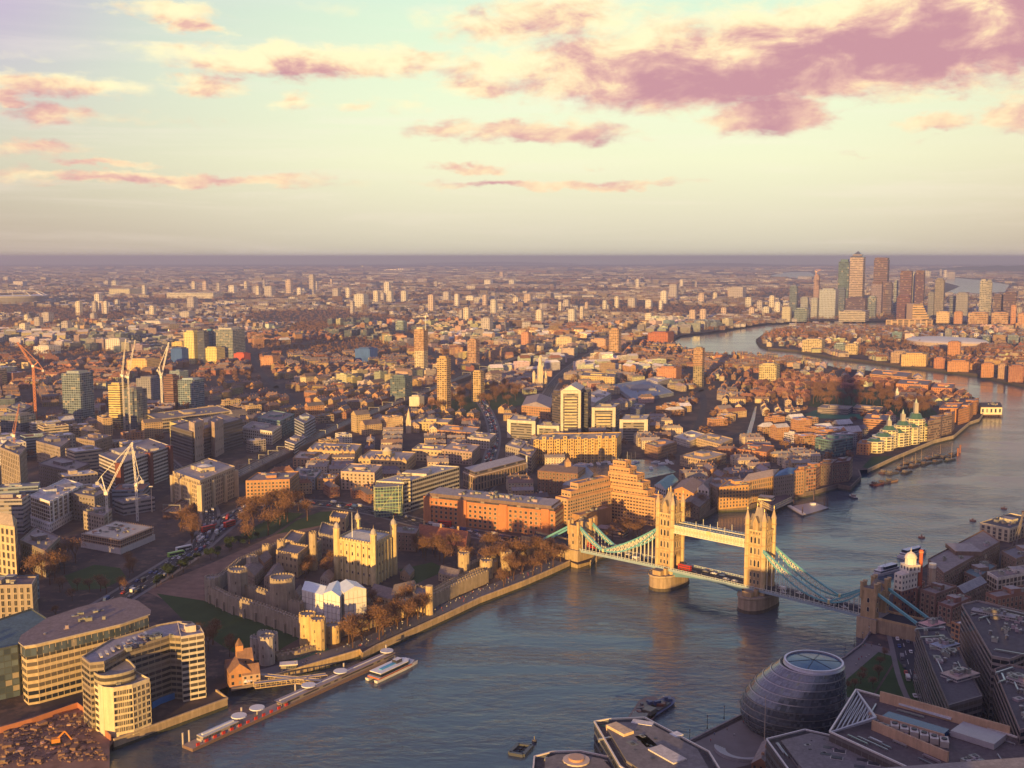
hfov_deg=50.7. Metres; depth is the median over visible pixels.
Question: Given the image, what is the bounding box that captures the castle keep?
[333,511,397,586]
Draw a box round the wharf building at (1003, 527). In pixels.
[980,513,1023,541]
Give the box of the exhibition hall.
[167,292,222,297]
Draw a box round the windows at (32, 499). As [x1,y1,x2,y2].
[31,487,80,516]
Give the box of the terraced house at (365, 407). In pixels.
[358,405,369,409]
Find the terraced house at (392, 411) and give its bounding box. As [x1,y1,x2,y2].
[386,407,397,414]
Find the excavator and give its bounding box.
[50,731,72,745]
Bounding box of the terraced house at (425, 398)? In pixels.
[422,393,428,403]
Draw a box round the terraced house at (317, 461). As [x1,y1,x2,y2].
[307,459,329,470]
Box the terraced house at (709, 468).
[703,462,716,477]
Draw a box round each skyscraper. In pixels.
[813,274,819,310]
[838,259,849,297]
[849,251,865,296]
[873,257,889,314]
[893,280,897,312]
[899,271,912,295]
[912,272,914,302]
[914,270,924,305]
[934,278,944,317]
[979,279,986,310]
[985,280,992,317]
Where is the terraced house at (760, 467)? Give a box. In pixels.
[756,464,770,471]
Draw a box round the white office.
[30,478,82,531]
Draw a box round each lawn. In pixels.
[64,565,125,589]
[158,594,298,661]
[240,512,303,539]
[277,510,343,533]
[398,562,439,583]
[428,392,524,414]
[808,389,893,406]
[846,652,892,696]
[863,456,891,467]
[876,659,917,700]
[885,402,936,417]
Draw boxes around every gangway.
[253,673,327,688]
[260,673,321,684]
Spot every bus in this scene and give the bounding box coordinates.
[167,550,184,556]
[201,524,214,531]
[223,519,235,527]
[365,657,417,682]
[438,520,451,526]
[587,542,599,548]
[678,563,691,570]
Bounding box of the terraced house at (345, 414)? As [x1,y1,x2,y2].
[341,409,352,418]
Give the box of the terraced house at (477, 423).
[462,421,480,426]
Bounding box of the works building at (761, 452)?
[738,443,773,461]
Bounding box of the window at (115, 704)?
[113,703,120,708]
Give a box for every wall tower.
[204,574,219,601]
[227,566,247,597]
[246,554,257,564]
[270,572,294,611]
[326,621,340,644]
[399,597,408,617]
[425,584,432,614]
[458,551,469,573]
[480,558,492,578]
[499,549,511,570]
[519,544,529,558]
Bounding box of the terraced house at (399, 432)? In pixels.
[382,429,402,438]
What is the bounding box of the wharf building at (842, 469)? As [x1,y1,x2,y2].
[832,456,852,483]
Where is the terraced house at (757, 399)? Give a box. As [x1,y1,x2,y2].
[755,396,768,402]
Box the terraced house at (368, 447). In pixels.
[364,442,373,452]
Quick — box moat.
[144,526,319,600]
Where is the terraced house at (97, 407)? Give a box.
[94,404,100,410]
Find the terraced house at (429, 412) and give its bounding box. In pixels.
[426,409,434,414]
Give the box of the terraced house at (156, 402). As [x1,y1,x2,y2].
[147,399,159,405]
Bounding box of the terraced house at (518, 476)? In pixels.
[506,473,530,489]
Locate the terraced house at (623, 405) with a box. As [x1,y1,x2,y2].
[610,401,627,409]
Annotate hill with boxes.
[417,262,573,263]
[651,263,807,266]
[922,265,1023,272]
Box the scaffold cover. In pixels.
[301,579,366,622]
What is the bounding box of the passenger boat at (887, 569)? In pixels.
[872,561,899,576]
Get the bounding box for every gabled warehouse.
[672,477,702,505]
[698,476,712,504]
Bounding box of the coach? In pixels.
[175,544,192,550]
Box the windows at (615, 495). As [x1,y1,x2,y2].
[612,494,632,521]
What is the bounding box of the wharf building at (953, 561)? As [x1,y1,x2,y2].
[927,530,999,585]
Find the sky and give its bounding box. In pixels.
[0,0,1023,264]
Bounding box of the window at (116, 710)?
[114,709,120,714]
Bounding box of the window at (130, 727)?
[128,725,134,730]
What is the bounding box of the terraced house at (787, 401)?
[784,396,791,406]
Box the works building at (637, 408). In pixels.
[630,402,644,413]
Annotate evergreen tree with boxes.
[154,574,164,579]
[160,563,171,575]
[165,568,173,574]
[169,565,176,576]
[177,559,188,571]
[185,556,193,564]
[193,553,201,557]
[203,548,215,559]
[215,546,221,550]
[224,536,237,549]
[225,542,232,551]
[237,537,246,542]
[243,535,252,543]
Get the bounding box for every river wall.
[113,689,227,750]
[272,560,569,683]
[590,542,639,567]
[689,469,860,523]
[690,631,870,741]
[756,339,1023,386]
[867,413,983,473]
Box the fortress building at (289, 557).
[276,541,308,576]
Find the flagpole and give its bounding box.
[764,695,765,739]
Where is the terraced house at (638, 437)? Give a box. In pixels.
[636,433,657,446]
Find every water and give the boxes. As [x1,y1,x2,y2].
[110,321,1023,767]
[573,459,686,517]
[747,406,756,432]
[770,272,814,277]
[945,278,1008,293]
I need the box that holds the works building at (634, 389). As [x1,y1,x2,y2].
[613,379,673,401]
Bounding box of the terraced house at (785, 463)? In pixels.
[782,458,789,468]
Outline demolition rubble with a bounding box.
[0,712,106,766]
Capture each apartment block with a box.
[0,362,14,365]
[12,359,25,367]
[21,360,36,368]
[46,413,73,419]
[56,415,74,423]
[68,423,89,432]
[73,425,93,440]
[80,426,98,435]
[86,419,97,429]
[97,414,112,435]
[121,429,142,439]
[141,418,162,439]
[148,408,163,412]
[221,398,240,409]
[229,409,246,415]
[230,403,244,409]
[245,403,261,414]
[245,414,261,422]
[246,438,265,452]
[252,338,263,347]
[293,450,331,466]
[295,467,321,489]
[300,372,318,381]
[304,401,324,415]
[307,442,361,462]
[313,375,326,384]
[313,413,333,422]
[317,473,338,489]
[318,437,338,442]
[323,379,337,384]
[335,432,351,443]
[336,373,351,381]
[341,463,382,489]
[347,375,361,386]
[351,409,369,432]
[352,368,367,379]
[357,379,368,387]
[358,447,415,472]
[359,418,381,435]
[364,373,373,379]
[366,367,378,372]
[367,378,384,385]
[374,370,386,380]
[377,415,391,428]
[379,383,389,389]
[383,415,402,426]
[385,373,395,382]
[388,368,396,373]
[389,364,403,368]
[394,341,404,345]
[395,368,411,374]
[404,338,413,345]
[408,349,414,356]
[411,367,422,376]
[412,379,421,386]
[412,443,445,461]
[416,418,452,431]
[418,376,432,384]
[423,368,435,376]
[428,341,437,346]
[437,424,479,440]
[442,442,479,465]
[449,345,460,354]
[454,346,462,356]
[462,351,466,359]
[467,431,495,448]
[480,348,489,353]
[484,340,493,344]
[485,370,501,381]
[488,364,503,371]
[490,350,500,360]
[498,341,507,345]
[501,347,507,356]
[503,352,512,358]
[503,364,511,370]
[506,438,527,456]
[508,348,519,354]
[509,338,520,343]
[513,360,529,370]
[518,355,530,364]
[518,443,536,472]
[519,366,531,370]
[524,343,534,352]
[525,366,536,373]
[530,355,538,362]
[534,359,545,365]
[534,432,621,463]
[535,345,543,350]
[544,341,552,347]
[544,360,559,370]
[548,355,561,367]
[549,348,558,352]
[554,354,565,364]
[561,347,573,357]
[567,342,577,346]
[573,360,584,370]
[576,345,586,352]
[577,363,593,370]
[584,341,592,348]
[594,359,610,364]
[594,365,598,371]
[599,352,612,358]
[599,362,614,372]
[601,345,608,350]
[609,358,618,362]
[615,363,620,369]
[618,355,625,360]
[618,360,627,366]
[622,363,635,371]
[626,353,637,359]
[631,362,644,368]
[632,358,645,361]
[638,364,650,369]
[644,359,651,367]
[652,358,665,363]
[652,363,663,371]
[656,404,672,412]
[664,401,681,406]
[665,406,683,415]
[676,402,691,411]
[707,416,727,425]
[714,405,732,414]
[717,413,735,421]
[723,407,746,417]
[757,422,772,436]
[764,415,784,423]
[768,411,785,416]
[770,423,789,440]
[784,431,798,443]
[785,414,803,430]
[791,418,811,433]
[793,362,800,368]
[794,432,817,446]
[794,465,809,495]
[799,416,817,424]
[800,369,808,374]
[804,426,825,432]
[805,462,822,491]
[807,361,814,367]
[811,434,828,448]
[812,423,832,428]
[815,428,843,433]
[816,365,824,371]
[820,361,827,367]
[827,426,843,428]
[832,419,852,426]
[832,431,856,446]
[841,426,861,441]
[845,365,850,371]
[852,424,868,436]
[855,371,863,377]
[856,439,870,454]
[857,367,864,373]
[913,373,922,379]
[913,617,982,717]
[931,379,940,385]
[951,620,960,649]
[959,600,1023,720]
[970,362,980,369]
[984,359,1002,366]
[991,664,1023,744]
[994,365,997,374]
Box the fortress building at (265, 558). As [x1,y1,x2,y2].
[258,551,271,576]
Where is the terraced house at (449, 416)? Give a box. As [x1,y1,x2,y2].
[442,414,453,421]
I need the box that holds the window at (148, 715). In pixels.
[146,712,151,718]
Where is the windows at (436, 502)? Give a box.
[431,501,486,527]
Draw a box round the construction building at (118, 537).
[81,521,154,553]
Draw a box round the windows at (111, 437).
[77,437,111,450]
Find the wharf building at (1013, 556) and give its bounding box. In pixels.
[1001,543,1023,568]
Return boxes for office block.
[0,365,12,371]
[0,368,6,383]
[0,395,21,404]
[0,411,8,426]
[0,432,9,436]
[0,436,15,440]
[0,439,25,464]
[0,440,27,483]
[0,482,39,514]
[0,493,30,533]
[0,576,38,617]
[0,608,46,699]
[2,574,39,598]
[6,401,31,413]
[7,371,25,381]
[9,430,29,438]
[18,597,150,704]
[20,432,52,456]
[20,526,60,576]
[29,420,60,433]
[36,433,70,461]
[38,422,68,433]
[38,456,89,486]
[53,432,75,447]
[54,340,71,349]
[58,469,97,483]
[64,341,80,349]
[65,445,101,476]
[70,486,109,521]
[74,334,88,340]
[76,432,112,452]
[83,483,106,489]
[83,505,112,530]
[84,342,98,350]
[86,338,99,342]
[89,334,102,337]
[90,330,102,333]
[96,338,108,349]
[98,438,173,492]
[99,331,112,336]
[112,438,126,447]
[112,483,149,506]
[113,346,120,352]
[114,494,154,515]
[115,333,127,337]
[119,439,141,446]
[121,340,139,351]
[128,334,139,340]
[130,329,142,334]
[131,343,149,351]
[140,334,152,340]
[142,337,155,341]
[144,347,157,349]
[147,406,230,431]
[150,343,161,346]
[152,335,166,339]
[155,345,170,350]
[157,339,173,346]
[169,369,187,378]
[170,413,242,460]
[170,458,238,512]
[243,421,281,444]
[258,410,294,436]
[285,434,305,455]
[294,413,315,438]
[328,329,340,334]
[344,329,354,339]
[350,328,359,338]
[360,328,369,338]
[365,325,375,327]
[367,335,376,339]
[434,326,446,330]
[455,325,464,330]
[470,323,480,326]
[496,324,504,331]
[500,322,509,327]
[531,324,543,328]
[532,750,611,767]
[552,390,560,423]
[581,372,615,385]
[582,389,590,432]
[594,717,719,767]
[637,324,644,331]
[646,327,654,331]
[669,327,677,333]
[680,327,689,332]
[681,324,690,331]
[693,322,700,331]
[765,729,884,767]
[829,689,1023,767]
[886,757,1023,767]
[892,331,902,339]
[905,333,913,338]
[945,328,951,336]
[983,336,989,342]
[993,335,1005,341]
[994,339,1005,344]
[1007,334,1018,343]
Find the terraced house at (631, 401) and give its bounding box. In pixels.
[620,398,636,407]
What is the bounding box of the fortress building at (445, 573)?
[438,565,461,581]
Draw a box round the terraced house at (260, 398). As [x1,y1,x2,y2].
[256,395,266,401]
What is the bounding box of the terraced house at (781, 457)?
[777,453,797,465]
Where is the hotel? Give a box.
[555,458,662,537]
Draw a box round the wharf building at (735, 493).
[719,478,751,508]
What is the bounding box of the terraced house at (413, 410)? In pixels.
[403,407,418,415]
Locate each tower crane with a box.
[10,404,19,441]
[17,342,44,419]
[95,444,131,523]
[120,339,125,431]
[125,340,135,430]
[131,442,144,521]
[156,342,169,402]
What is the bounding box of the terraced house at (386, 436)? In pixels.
[383,434,401,438]
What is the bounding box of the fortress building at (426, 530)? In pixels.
[418,521,469,553]
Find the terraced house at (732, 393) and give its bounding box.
[729,391,742,395]
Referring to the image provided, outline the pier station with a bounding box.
[756,494,792,515]
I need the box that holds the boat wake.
[819,500,940,532]
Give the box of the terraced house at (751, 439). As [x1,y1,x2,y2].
[745,435,764,442]
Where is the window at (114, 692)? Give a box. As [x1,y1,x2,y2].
[113,690,119,696]
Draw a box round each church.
[406,408,418,432]
[532,356,546,386]
[895,387,916,399]
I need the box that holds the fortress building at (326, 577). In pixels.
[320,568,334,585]
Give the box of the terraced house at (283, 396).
[278,393,288,398]
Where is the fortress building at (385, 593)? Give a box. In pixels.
[371,584,395,603]
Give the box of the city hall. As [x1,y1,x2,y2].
[739,650,846,737]
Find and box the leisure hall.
[906,336,988,346]
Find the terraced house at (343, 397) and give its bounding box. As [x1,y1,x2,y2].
[339,394,347,400]
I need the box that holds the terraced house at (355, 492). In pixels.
[351,484,374,498]
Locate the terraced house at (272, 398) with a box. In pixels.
[266,393,278,402]
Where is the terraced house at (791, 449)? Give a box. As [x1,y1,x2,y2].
[787,446,807,452]
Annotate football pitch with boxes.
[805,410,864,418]
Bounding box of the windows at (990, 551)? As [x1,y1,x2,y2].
[965,544,999,570]
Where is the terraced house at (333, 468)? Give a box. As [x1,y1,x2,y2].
[329,464,346,476]
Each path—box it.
[260,560,563,677]
[694,720,753,752]
[843,643,881,673]
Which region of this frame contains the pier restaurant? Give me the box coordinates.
[224,638,259,692]
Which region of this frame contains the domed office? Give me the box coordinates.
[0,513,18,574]
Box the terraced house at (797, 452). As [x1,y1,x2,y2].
[793,449,814,458]
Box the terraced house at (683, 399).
[679,396,694,403]
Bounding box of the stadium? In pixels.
[0,291,47,303]
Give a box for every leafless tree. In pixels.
[21,551,43,574]
[30,553,42,575]
[38,548,66,579]
[38,561,59,584]
[48,539,68,564]
[49,604,59,614]
[52,545,68,569]
[53,575,65,591]
[57,551,75,573]
[60,538,90,563]
[72,577,80,590]
[83,578,94,592]
[92,574,108,591]
[98,578,109,593]
[114,575,125,590]
[119,580,127,590]
[122,551,133,559]
[124,562,135,577]
[174,507,188,530]
[180,504,198,512]
[183,514,198,535]
[183,515,201,538]
[185,520,203,542]
[202,626,217,650]
[204,621,223,644]
[207,616,222,626]
[222,637,236,656]
[223,633,234,649]
[235,495,254,508]
[236,502,258,523]
[237,510,251,533]
[238,523,254,543]
[243,505,264,525]
[251,493,262,507]
[257,493,275,509]
[257,505,284,534]
[263,489,277,511]
[274,507,289,524]
[275,487,297,514]
[275,500,289,518]
[278,495,297,521]
[285,489,298,509]
[290,490,307,510]
[296,498,313,520]
[299,561,313,572]
[303,555,318,573]
[316,558,333,570]
[321,555,333,569]
[327,549,333,561]
[336,617,358,644]
[341,611,363,636]
[345,624,361,647]
[355,619,371,640]
[359,610,373,630]
[366,604,385,632]
[367,588,377,602]
[370,605,397,634]
[370,610,392,639]
[371,597,383,604]
[385,598,408,625]
[389,610,404,626]
[391,591,408,600]
[397,583,414,594]
[400,598,418,625]
[408,595,430,618]
[409,533,423,552]
[411,540,427,557]
[412,590,434,615]
[417,536,434,560]
[427,398,436,406]
[430,533,444,556]
[430,536,449,560]
[435,400,442,409]
[438,545,453,563]
[441,531,463,555]
[454,394,467,407]
[456,389,465,401]
[460,546,473,552]
[466,549,475,557]
[475,545,498,558]
[476,393,485,404]
[476,530,500,547]
[484,394,494,402]
[488,543,510,557]
[490,391,500,397]
[491,386,498,398]
[494,569,508,586]
[496,565,509,582]
[497,384,507,396]
[498,539,515,549]
[499,550,518,574]
[504,394,510,404]
[504,559,521,579]
[505,536,529,557]
[509,388,517,399]
[513,383,523,396]
[514,540,533,561]
[515,557,529,573]
[517,553,528,560]
[528,535,546,555]
[528,555,542,575]
[532,549,545,567]
[534,551,547,571]
[538,542,553,561]
[543,537,555,546]
[545,545,564,566]
[553,543,570,561]
[601,529,611,543]
[606,525,617,540]
[613,517,623,527]
[617,524,627,537]
[620,522,630,538]
[622,515,630,523]
[629,522,643,536]
[638,518,646,534]
[694,493,707,502]
[811,389,820,403]
[820,396,830,403]
[824,390,834,397]
[832,380,839,388]
[834,391,842,403]
[843,387,851,398]
[846,391,856,404]
[851,678,859,688]
[856,385,864,396]
[856,671,866,683]
[863,392,871,404]
[868,676,877,684]
[873,664,883,680]
[875,654,884,664]
[876,394,885,404]
[877,389,887,396]
[883,398,893,409]
[887,391,896,404]
[897,398,904,412]
[903,403,913,411]
[915,396,926,402]
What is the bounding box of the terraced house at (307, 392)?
[304,389,318,398]
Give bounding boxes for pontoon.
[787,493,828,516]
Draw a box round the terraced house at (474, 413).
[467,408,479,417]
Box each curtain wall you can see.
[208,585,298,637]
[219,542,276,588]
[245,583,303,617]
[275,643,315,661]
[341,599,413,636]
[368,558,497,610]
[433,569,488,607]
[470,544,538,570]
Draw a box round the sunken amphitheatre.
[714,744,753,762]
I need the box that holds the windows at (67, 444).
[36,442,70,461]
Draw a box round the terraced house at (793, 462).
[789,457,810,467]
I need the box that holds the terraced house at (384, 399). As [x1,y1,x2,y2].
[376,395,388,404]
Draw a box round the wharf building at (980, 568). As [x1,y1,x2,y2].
[964,559,996,582]
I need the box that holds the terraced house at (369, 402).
[361,398,373,407]
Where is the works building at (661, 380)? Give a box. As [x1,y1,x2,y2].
[646,376,672,385]
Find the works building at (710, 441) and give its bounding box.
[696,433,732,450]
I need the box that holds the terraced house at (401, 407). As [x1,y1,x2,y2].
[395,404,405,414]
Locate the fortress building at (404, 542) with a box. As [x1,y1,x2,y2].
[397,526,418,551]
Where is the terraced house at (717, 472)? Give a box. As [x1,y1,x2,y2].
[713,469,728,477]
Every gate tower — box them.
[250,629,277,665]
[299,610,326,650]
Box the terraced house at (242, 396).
[236,393,248,400]
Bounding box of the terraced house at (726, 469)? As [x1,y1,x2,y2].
[723,465,745,474]
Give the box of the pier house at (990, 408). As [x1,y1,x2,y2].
[980,402,1002,416]
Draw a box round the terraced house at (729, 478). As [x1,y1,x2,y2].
[719,476,737,479]
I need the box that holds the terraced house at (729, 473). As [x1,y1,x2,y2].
[727,468,752,476]
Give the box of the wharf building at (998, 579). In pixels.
[987,565,1023,591]
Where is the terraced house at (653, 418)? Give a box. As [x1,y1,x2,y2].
[650,416,666,421]
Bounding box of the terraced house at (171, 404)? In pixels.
[159,402,175,410]
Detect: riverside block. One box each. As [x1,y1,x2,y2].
[817,404,852,414]
[853,404,882,413]
[863,413,889,431]
[870,369,911,379]
[886,319,932,326]
[896,379,930,391]
[927,414,943,441]
[931,383,954,394]
[939,403,962,421]
[942,411,954,435]
[958,402,973,424]
[966,398,978,414]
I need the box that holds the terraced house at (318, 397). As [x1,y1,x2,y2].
[314,395,324,401]
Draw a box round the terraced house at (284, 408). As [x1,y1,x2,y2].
[279,403,292,411]
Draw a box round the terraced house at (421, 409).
[418,405,428,413]
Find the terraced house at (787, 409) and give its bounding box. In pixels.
[784,406,799,414]
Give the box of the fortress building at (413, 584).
[392,580,415,597]
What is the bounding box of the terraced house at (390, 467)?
[382,464,399,470]
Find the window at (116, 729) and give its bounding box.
[115,727,121,732]
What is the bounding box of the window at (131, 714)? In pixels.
[127,712,133,718]
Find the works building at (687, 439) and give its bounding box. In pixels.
[674,430,703,447]
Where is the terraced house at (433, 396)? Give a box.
[428,393,436,404]
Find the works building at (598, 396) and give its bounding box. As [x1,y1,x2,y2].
[591,389,610,410]
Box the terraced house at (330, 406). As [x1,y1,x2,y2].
[324,403,333,411]
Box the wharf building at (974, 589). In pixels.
[957,576,986,601]
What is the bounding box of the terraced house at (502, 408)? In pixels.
[498,403,508,412]
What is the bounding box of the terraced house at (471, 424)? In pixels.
[468,420,474,426]
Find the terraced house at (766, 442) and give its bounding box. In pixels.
[749,440,770,444]
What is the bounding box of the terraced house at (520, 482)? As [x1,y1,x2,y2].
[507,477,533,493]
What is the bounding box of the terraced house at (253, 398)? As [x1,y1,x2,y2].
[246,394,258,401]
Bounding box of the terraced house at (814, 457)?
[799,451,820,461]
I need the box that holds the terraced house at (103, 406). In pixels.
[94,402,105,410]
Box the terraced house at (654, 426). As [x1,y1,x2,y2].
[649,422,659,431]
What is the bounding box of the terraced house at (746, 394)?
[740,392,753,400]
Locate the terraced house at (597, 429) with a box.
[588,426,605,432]
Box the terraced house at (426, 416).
[419,414,435,417]
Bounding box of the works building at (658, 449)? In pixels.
[645,438,676,458]
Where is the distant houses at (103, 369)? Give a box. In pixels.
[0,266,1023,406]
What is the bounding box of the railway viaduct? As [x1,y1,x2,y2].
[162,327,636,518]
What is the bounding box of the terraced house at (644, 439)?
[640,436,659,448]
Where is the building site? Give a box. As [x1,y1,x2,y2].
[0,704,109,767]
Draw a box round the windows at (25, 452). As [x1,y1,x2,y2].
[0,449,27,483]
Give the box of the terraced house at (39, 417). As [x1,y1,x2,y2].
[36,415,45,419]
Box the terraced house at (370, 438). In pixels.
[367,434,374,448]
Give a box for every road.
[0,317,604,483]
[30,314,315,371]
[61,318,462,409]
[97,500,519,602]
[173,461,216,545]
[231,316,304,406]
[387,326,491,415]
[480,347,600,491]
[486,416,498,461]
[645,369,851,413]
[676,417,927,471]
[684,368,706,447]
[892,637,917,698]
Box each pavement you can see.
[89,499,520,604]
[173,458,220,544]
[467,400,500,490]
[489,327,635,491]
[887,635,914,698]
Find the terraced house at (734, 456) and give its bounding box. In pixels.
[730,452,753,465]
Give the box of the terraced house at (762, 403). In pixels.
[760,401,767,408]
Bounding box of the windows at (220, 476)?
[173,469,234,504]
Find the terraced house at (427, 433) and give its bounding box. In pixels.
[424,432,444,443]
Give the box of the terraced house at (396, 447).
[381,444,401,450]
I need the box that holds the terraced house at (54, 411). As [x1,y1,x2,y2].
[46,409,62,413]
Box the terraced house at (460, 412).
[455,407,465,418]
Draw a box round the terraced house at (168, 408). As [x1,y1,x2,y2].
[154,405,172,411]
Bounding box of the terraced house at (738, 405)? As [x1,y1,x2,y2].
[735,402,741,407]
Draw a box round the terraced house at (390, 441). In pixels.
[381,438,402,449]
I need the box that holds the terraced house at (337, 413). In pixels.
[330,409,341,418]
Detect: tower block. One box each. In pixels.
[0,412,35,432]
[19,323,29,329]
[34,317,43,325]
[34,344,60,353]
[41,312,53,323]
[61,370,94,422]
[62,321,71,329]
[75,301,82,314]
[90,313,96,318]
[92,301,97,312]
[94,294,102,306]
[96,322,105,327]
[99,301,103,313]
[103,301,108,313]
[104,280,110,285]
[105,337,129,349]
[108,382,127,428]
[112,280,118,285]
[122,386,147,429]
[127,357,160,372]
[136,376,163,402]
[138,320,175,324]
[142,285,146,293]
[149,306,155,314]
[163,374,178,408]
[171,347,188,361]
[172,341,183,346]
[178,377,204,408]
[180,311,194,317]
[184,330,198,363]
[187,297,197,307]
[191,281,196,289]
[197,330,208,363]
[202,281,207,289]
[205,346,224,362]
[207,329,212,345]
[213,327,244,358]
[217,283,220,290]
[228,285,236,292]
[234,352,250,361]
[255,286,260,294]
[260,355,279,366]
[264,286,275,296]
[285,279,292,292]
[297,288,302,294]
[309,274,315,293]
[332,288,340,295]
[346,287,350,297]
[350,301,354,313]
[354,294,368,306]
[355,347,377,361]
[373,291,379,301]
[380,292,384,299]
[384,282,390,293]
[386,291,393,301]
[390,374,411,400]
[395,320,406,333]
[401,291,407,301]
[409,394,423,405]
[414,327,427,368]
[428,294,434,312]
[437,355,450,410]
[443,291,450,299]
[454,294,459,305]
[459,310,462,317]
[463,307,469,319]
[466,295,475,302]
[467,338,479,362]
[471,370,483,401]
[474,297,482,302]
[481,317,492,329]
[482,295,487,304]
[484,280,492,284]
[491,299,496,312]
[507,415,537,438]
[513,297,519,302]
[521,331,530,344]
[524,294,532,302]
[536,309,542,321]
[536,421,560,434]
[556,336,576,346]
[558,302,561,310]
[560,382,584,432]
[563,299,569,306]
[568,309,576,321]
[580,306,582,319]
[591,337,608,346]
[592,403,619,431]
[603,300,606,308]
[609,328,620,352]
[615,296,618,308]
[619,414,649,440]
[628,298,636,307]
[636,279,639,286]
[645,299,652,308]
[645,313,652,319]
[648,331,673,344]
[657,365,681,378]
[659,300,662,309]
[661,290,667,303]
[669,284,678,297]
[689,310,696,318]
[693,347,704,386]
[697,320,706,329]
[699,293,704,302]
[700,309,706,318]
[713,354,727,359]
[721,307,726,313]
[729,286,745,297]
[745,297,751,306]
[749,307,754,314]
[757,300,762,308]
[759,362,779,381]
[762,306,769,314]
[769,295,774,308]
[775,302,780,312]
[782,306,791,321]
[789,285,797,316]
[794,308,808,321]
[800,297,808,307]
[802,338,824,351]
[810,297,818,317]
[819,288,838,317]
[834,342,845,350]
[838,287,845,316]
[839,309,869,321]
[845,297,867,309]
[845,343,858,353]
[868,296,876,317]
[871,282,882,315]
[886,282,892,314]
[891,350,909,362]
[896,295,911,318]
[901,352,928,365]
[925,271,930,277]
[927,291,934,317]
[934,357,945,368]
[936,311,950,322]
[947,272,955,277]
[947,341,960,357]
[947,359,969,371]
[949,296,955,316]
[954,311,962,323]
[955,292,968,316]
[968,311,988,323]
[981,362,994,377]
[991,311,1008,323]
[993,294,1003,311]
[998,363,1006,378]
[1003,291,1016,317]
[1008,364,1023,381]
[1010,305,1016,323]
[1018,312,1023,324]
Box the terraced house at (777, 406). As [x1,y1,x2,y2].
[774,404,781,412]
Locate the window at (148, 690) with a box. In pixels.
[145,688,150,694]
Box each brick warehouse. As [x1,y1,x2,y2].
[423,487,563,534]
[522,393,551,418]
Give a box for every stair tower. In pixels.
[170,419,187,444]
[189,418,204,460]
[208,416,223,457]
[262,543,269,553]
[277,538,284,548]
[309,530,317,570]
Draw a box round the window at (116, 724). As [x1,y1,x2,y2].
[114,721,120,726]
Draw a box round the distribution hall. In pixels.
[536,295,598,297]
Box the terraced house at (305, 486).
[299,478,311,493]
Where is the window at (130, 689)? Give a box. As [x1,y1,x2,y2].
[126,688,132,693]
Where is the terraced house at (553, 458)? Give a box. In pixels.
[544,452,564,464]
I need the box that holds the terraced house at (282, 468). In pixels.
[270,465,293,471]
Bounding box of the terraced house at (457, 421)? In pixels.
[454,415,465,425]
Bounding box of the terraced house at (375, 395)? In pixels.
[372,391,384,401]
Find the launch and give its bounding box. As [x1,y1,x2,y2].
[849,491,857,498]
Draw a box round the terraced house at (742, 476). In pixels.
[738,473,747,478]
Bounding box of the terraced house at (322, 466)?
[306,462,327,472]
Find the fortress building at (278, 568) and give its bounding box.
[264,562,284,589]
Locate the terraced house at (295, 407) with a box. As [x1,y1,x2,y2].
[291,404,304,413]
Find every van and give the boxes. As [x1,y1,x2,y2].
[103,595,109,600]
[905,673,910,680]
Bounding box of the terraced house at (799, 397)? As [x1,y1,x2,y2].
[796,395,802,404]
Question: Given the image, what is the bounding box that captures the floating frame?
[508,742,533,757]
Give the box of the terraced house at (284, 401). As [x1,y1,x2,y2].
[276,397,288,405]
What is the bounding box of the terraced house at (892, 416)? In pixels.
[886,410,895,421]
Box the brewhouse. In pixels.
[893,549,936,616]
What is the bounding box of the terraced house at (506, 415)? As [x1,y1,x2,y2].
[503,412,518,420]
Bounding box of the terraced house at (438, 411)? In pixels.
[434,408,441,415]
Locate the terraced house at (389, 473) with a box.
[382,469,400,477]
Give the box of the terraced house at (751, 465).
[747,461,770,471]
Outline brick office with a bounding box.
[246,471,299,505]
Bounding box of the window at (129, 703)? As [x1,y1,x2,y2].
[127,700,133,706]
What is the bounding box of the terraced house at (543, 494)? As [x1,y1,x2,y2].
[524,491,548,497]
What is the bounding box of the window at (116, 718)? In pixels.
[114,715,120,720]
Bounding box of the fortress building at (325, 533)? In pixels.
[318,522,333,553]
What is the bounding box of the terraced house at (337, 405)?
[334,401,347,410]
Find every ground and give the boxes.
[0,265,1023,745]
[693,538,1023,767]
[757,328,1023,383]
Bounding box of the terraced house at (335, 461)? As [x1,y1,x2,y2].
[331,459,352,463]
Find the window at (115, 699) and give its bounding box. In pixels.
[113,696,119,702]
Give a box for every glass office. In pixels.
[374,465,459,516]
[815,434,852,456]
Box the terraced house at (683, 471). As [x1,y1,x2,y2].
[679,467,702,480]
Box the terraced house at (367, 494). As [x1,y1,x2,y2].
[361,486,373,502]
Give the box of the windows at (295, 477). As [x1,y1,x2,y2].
[292,474,299,500]
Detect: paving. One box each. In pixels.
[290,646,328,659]
[711,648,890,767]
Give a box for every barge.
[628,696,658,719]
[642,696,674,718]
[869,481,883,485]
[879,479,890,483]
[885,470,898,474]
[886,478,897,482]
[895,461,907,470]
[900,469,912,473]
[901,461,913,465]
[908,457,919,467]
[914,451,926,462]
[919,461,931,465]
[924,455,937,460]
[932,459,942,463]
[938,454,953,458]
[943,453,955,461]
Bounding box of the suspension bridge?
[521,486,950,641]
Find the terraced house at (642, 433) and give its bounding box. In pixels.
[634,431,652,443]
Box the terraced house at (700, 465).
[695,461,716,468]
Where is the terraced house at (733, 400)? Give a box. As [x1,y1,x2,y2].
[729,396,745,404]
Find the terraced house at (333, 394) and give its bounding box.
[330,391,340,397]
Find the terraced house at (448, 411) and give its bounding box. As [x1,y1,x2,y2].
[442,407,454,416]
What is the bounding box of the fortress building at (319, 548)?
[302,538,321,573]
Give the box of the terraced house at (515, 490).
[511,485,533,494]
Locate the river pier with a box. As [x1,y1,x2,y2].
[182,645,397,751]
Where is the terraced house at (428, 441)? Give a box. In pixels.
[425,439,445,444]

